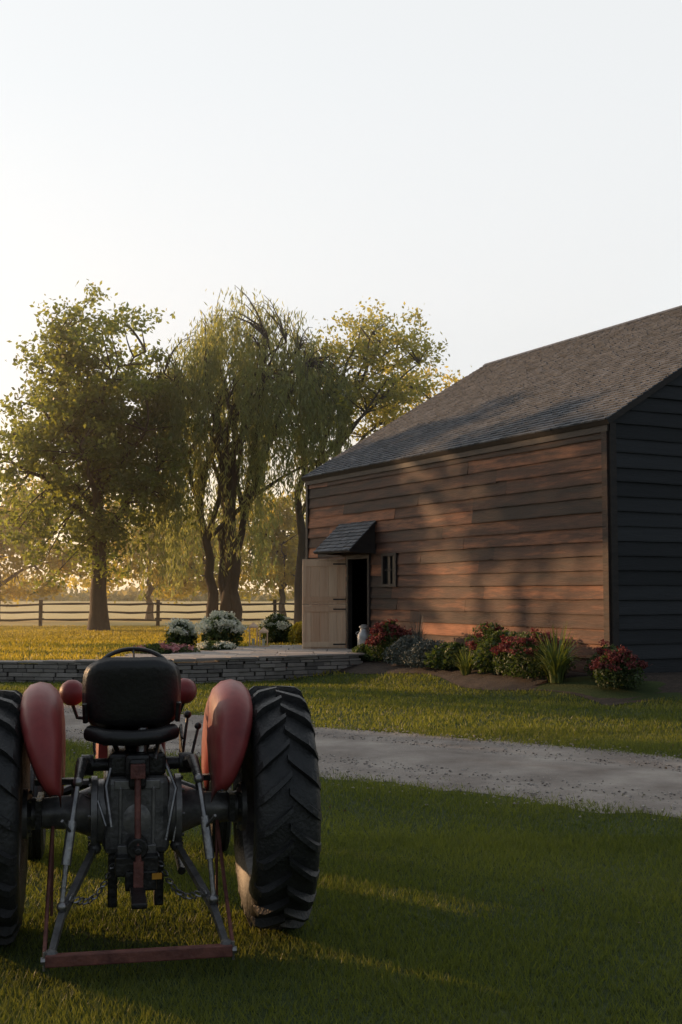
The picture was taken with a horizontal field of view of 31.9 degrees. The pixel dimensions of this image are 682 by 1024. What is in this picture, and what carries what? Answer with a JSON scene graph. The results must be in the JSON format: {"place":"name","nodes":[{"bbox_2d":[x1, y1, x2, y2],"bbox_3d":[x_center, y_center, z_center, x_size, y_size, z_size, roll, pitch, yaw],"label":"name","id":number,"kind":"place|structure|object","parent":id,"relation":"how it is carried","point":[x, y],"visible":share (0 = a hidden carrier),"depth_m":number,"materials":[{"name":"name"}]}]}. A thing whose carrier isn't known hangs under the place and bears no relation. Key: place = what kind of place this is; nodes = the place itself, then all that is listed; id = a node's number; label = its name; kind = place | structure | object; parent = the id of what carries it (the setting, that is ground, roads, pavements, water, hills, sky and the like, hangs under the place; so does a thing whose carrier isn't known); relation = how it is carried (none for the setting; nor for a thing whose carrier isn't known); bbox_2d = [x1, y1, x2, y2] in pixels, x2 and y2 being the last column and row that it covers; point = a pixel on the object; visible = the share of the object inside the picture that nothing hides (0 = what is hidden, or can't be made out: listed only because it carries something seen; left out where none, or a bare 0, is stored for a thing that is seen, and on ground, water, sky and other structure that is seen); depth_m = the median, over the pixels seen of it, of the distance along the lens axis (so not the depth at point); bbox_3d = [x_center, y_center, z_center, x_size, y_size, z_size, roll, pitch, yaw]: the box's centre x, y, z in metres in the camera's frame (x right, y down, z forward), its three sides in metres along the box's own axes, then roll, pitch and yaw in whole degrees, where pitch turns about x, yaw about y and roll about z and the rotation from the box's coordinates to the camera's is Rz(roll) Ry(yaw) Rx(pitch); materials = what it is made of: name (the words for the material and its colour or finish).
{"place":"outdoors","nodes":[
{"label":"outdoors","id":0,"kind":"place"},
{"bbox_2d":[116,645,351,661],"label":"stone patio","id":1,"kind":"structure","parent":0,"point":[268,650],"depth_m":28.71,"materials":[{"name":"grey stone"}]},
{"bbox_2d":[131,640,200,653],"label":"flowers","id":2,"kind":"object","parent":1,"relation":"on","point":[165,648],"visible":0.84,"depth_m":28.89,"materials":[{"name":"red plant"}]},
{"bbox_2d":[196,640,237,650],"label":"flowers","id":3,"kind":"object","parent":1,"relation":"on","point":[212,645],"visible":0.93,"depth_m":30.03,"materials":[{"name":"white plant"}]},
{"bbox_2d":[248,622,257,645],"bbox_3d":[-2.350,3.285,32.051,0.260,0.660,0.260,0,-4,0],"label":"garden lantern","id":4,"kind":"object","parent":1,"relation":"on","point":[253,625],"visible":0.98,"depth_m":31.95,"materials":[{"name":"white wood"}]},
{"bbox_2d":[259,627,267,646],"bbox_3d":[-2.050,3.315,31.648,0.260,0.540,0.260,0,-4,0],"label":"garden lantern","id":5,"kind":"object","parent":1,"relation":"on","point":[263,630],"visible":0.98,"depth_m":31.54,"materials":[{"name":"white wood"}]},
{"bbox_2d":[355,624,371,644],"bbox_3d":[0.560,3.071,29.009,0.328,0.680,0.328,-3,-5,39],"label":"milk can","id":6,"kind":"object","parent":1,"relation":"on","point":[363,635],"visible":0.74,"depth_m":28.91,"materials":[{"name":"silver metal"}]},
{"bbox_2d":[0,595,681,1023],"bbox_3d":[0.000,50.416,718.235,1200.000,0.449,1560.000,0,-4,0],"label":"ground","id":7,"kind":"structure","parent":0,"point":[590,687],"depth_m":6.86,"materials":[{"name":"green plant"}]},
{"bbox_2d":[0,463,110,618],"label":"maple tree","id":8,"kind":"object","parent":7,"relation":"on","point":[54,563],"visible":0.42,"depth_m":65.65,"materials":[{"name":"green plant"}]},
{"bbox_2d":[0,279,212,630],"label":"oak tree","id":9,"kind":"object","parent":7,"relation":"on","point":[85,429],"visible":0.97,"depth_m":49.17,"materials":[{"name":"green plant"}]},
{"bbox_2d":[65,489,218,618],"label":"maple tree","id":10,"kind":"object","parent":7,"relation":"on","point":[134,576],"visible":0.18,"depth_m":71.08,"materials":[{"name":"green plant"}]},
{"bbox_2d":[0,557,293,600],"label":"distant trees","id":11,"kind":"object","parent":7,"relation":"on","point":[131,592],"visible":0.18,"depth_m":234.03,"materials":[{"name":"green plant"}]},
{"bbox_2d":[0,600,293,625],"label":"split rail fence","id":12,"kind":"object","parent":7,"relation":"on","point":[157,619],"visible":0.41,"depth_m":55.55,"materials":[{"name":"brown wood"}]},
{"bbox_2d":[0,647,321,971],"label":"tractor","id":13,"kind":"object","parent":7,"relation":"on","point":[135,810],"visible":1,"depth_m":6.18,"materials":[{"name":"rubber"}]},
{"bbox_2d":[0,624,345,680],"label":"sunlit grass","id":14,"kind":"structure","parent":7,"relation":"on","point":[133,634],"depth_m":38.10,"materials":[{"name":"green plant"}]},
{"bbox_2d":[164,617,200,645],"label":"hydrangea bush","id":15,"kind":"object","parent":7,"relation":"on","point":[181,631],"visible":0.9,"depth_m":33.08,"materials":[{"name":"white plant"}]},
{"bbox_2d":[0,652,364,683],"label":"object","id":16,"kind":"object","parent":7,"relation":"on","point":[257,668],"visible":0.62,"depth_m":25.39,"materials":[{"name":"grey stone"}]},
{"bbox_2d":[142,498,257,608],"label":"maple tree","id":17,"kind":"object","parent":7,"relation":"on","point":[203,585],"visible":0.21,"depth_m":69.21,"materials":[{"name":"green plant"}]},
{"bbox_2d":[194,610,248,645],"bbox_3d":[-3.254,3.165,32.276,1.430,1.068,1.388,1,-4,-21],"label":"hydrangea bush","id":18,"kind":"object","parent":7,"relation":"on","point":[220,625],"visible":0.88,"depth_m":32.00,"materials":[{"name":"white plant"}]},
{"bbox_2d":[126,286,362,621],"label":"willow tree","id":19,"kind":"object","parent":7,"relation":"on","point":[258,412],"visible":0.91,"depth_m":50.83,"materials":[{"name":"green plant"}]},
{"bbox_2d":[236,483,305,616],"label":"maple tree","id":20,"kind":"object","parent":7,"relation":"on","point":[286,551],"visible":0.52,"depth_m":64.96,"materials":[{"name":"green plant"}]},
{"bbox_2d":[258,611,291,643],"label":"hydrangea bush","id":21,"kind":"object","parent":7,"relation":"on","point":[277,626],"visible":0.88,"depth_m":34.39,"materials":[{"name":"white plant"}]},
{"bbox_2d":[288,621,301,643],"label":"golden shrub","id":22,"kind":"object","parent":7,"relation":"on","point":[295,635],"visible":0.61,"depth_m":33.88,"materials":[{"name":"yellow plant"}]},
{"bbox_2d":[248,296,450,624],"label":"locust tree","id":23,"kind":"object","parent":7,"relation":"on","point":[378,395],"visible":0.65,"depth_m":53.58,"materials":[{"name":"green plant"}]},
{"bbox_2d":[85,729,673,1023],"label":"fallen leaves","id":24,"kind":"object","parent":7,"relation":"on","point":[627,1022],"visible":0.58,"depth_m":7.61,"materials":[{"name":"brown plant"}]},
{"bbox_2d":[365,360,471,436],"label":"locust tree","id":25,"kind":"object","parent":7,"relation":"on","point":[454,379],"visible":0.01,"depth_m":60.77,"materials":[{"name":"green plant"}]},
{"bbox_2d":[301,305,681,672],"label":"wooden barn","id":26,"kind":"structure","parent":7,"relation":"on","point":[537,488],"depth_m":25.18,"materials":[{"name":"brown wood"}]},
{"bbox_2d":[302,559,345,648],"bbox_3d":[-0.433,2.345,30.419,1.111,2.280,0.064,1,-4,-10],"label":"open door","id":27,"kind":"structure","parent":26,"relation":"in","point":[323,581],"depth_m":30.40,"materials":[{"name":"brown wood"}]},
{"bbox_2d":[385,556,393,583],"bbox_3d":[1.213,1.395,28.757,0.010,0.800,0.680,2,-4,-28],"label":"window glass","id":28,"kind":"structure","parent":26,"relation":"in","point":[387,558],"depth_m":28.85,"materials":[{"name":"black glass"}]},
{"bbox_2d":[339,652,681,705],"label":"flower bed","id":29,"kind":"object","parent":7,"relation":"on","point":[672,681],"visible":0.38,"depth_m":21.83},
{"bbox_2d":[349,643,380,661],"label":"green shrub","id":30,"kind":"object","parent":29,"relation":"on","point":[360,648],"visible":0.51,"depth_m":26.91,"materials":[{"name":"green plant"}]},
{"bbox_2d":[365,619,412,661],"bbox_3d":[1.100,2.849,26.501,1.189,0.977,1.126,0,-4,0],"label":"sedum plant","id":31,"kind":"object","parent":29,"relation":"on","point":[388,633],"visible":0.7,"depth_m":26.36,"materials":[{"name":"red plant"}]},
{"bbox_2d":[382,635,422,665],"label":"lavender bush","id":32,"kind":"object","parent":29,"relation":"on","point":[406,642],"visible":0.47,"depth_m":25.40,"materials":[{"name":"grey plant"}]},
{"bbox_2d":[406,613,428,644],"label":"ornamental grass","id":33,"kind":"object","parent":29,"relation":"on","point":[418,633],"depth_m":26.21,"materials":[{"name":"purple plant"}]},
{"bbox_2d":[400,639,446,668],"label":"lavender bush","id":34,"kind":"object","parent":29,"relation":"on","point":[422,647],"visible":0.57,"depth_m":24.56,"materials":[{"name":"grey plant"}]},
{"bbox_2d":[422,641,471,669],"bbox_3d":[2.199,2.898,24.045,1.138,0.607,1.063,0,-4,0],"label":"green shrub","id":35,"kind":"object","parent":29,"relation":"on","point":[446,649],"visible":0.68,"depth_m":23.90,"materials":[{"name":"green plant"}]},
{"bbox_2d":[444,643,483,675],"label":"ornamental grass","id":36,"kind":"object","parent":29,"relation":"on","point":[465,666],"depth_m":23.02,"materials":[{"name":"green plant"}]},
{"bbox_2d":[459,622,508,669],"bbox_3d":[2.917,2.628,23.420,1.188,0.950,1.084,0,-4,0],"label":"sedum plant","id":37,"kind":"object","parent":29,"relation":"on","point":[488,631],"visible":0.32,"depth_m":23.33,"materials":[{"name":"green plant"}]},
{"bbox_2d":[471,630,528,673],"bbox_3d":[3.061,2.659,22.642,1.220,0.866,1.329,0,-4,0],"label":"green shrub","id":38,"kind":"object","parent":29,"relation":"on","point":[494,639],"visible":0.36,"depth_m":22.56,"materials":[{"name":"green plant"}]},
{"bbox_2d":[490,628,575,679],"bbox_3d":[3.495,2.570,21.809,1.471,0.927,1.509,2,-4,-26],"label":"sedum plant","id":39,"kind":"object","parent":29,"relation":"on","point":[522,642],"visible":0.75,"depth_m":21.55,"materials":[{"name":"red plant"}]},
{"bbox_2d":[583,639,619,677],"bbox_3d":[4.716,2.575,20.935,0.834,0.700,0.735,1,-4,-19],"label":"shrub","id":40,"kind":"object","parent":29,"relation":"on","point":[600,651],"visible":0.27,"depth_m":20.93,"materials":[{"name":"green plant"}]},
{"bbox_2d":[588,645,650,688],"bbox_3d":[4.694,2.607,20.181,0.966,0.737,0.990,0,-4,0],"label":"sedum plant","id":41,"kind":"object","parent":29,"relation":"on","point":[620,663],"visible":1,"depth_m":19.95,"materials":[{"name":"red plant"}]},
{"bbox_2d":[517,621,592,682],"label":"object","id":42,"kind":"object","parent":7,"relation":"on","point":[555,663],"visible":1,"depth_m":20.77,"materials":[{"name":"green plant"}]},
{"bbox_2d":[0,0,681,593],"label":"sky","id":43,"kind":"structure","parent":0,"point":[511,170],"materials":[{"name":"white"}]},
{"bbox_2d":[63,704,681,821],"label":"gravel road","id":44,"kind":"structure","parent":0,"point":[454,759],"depth_m":12.23,"materials":[{"name":"grey gravel"}]}
]}

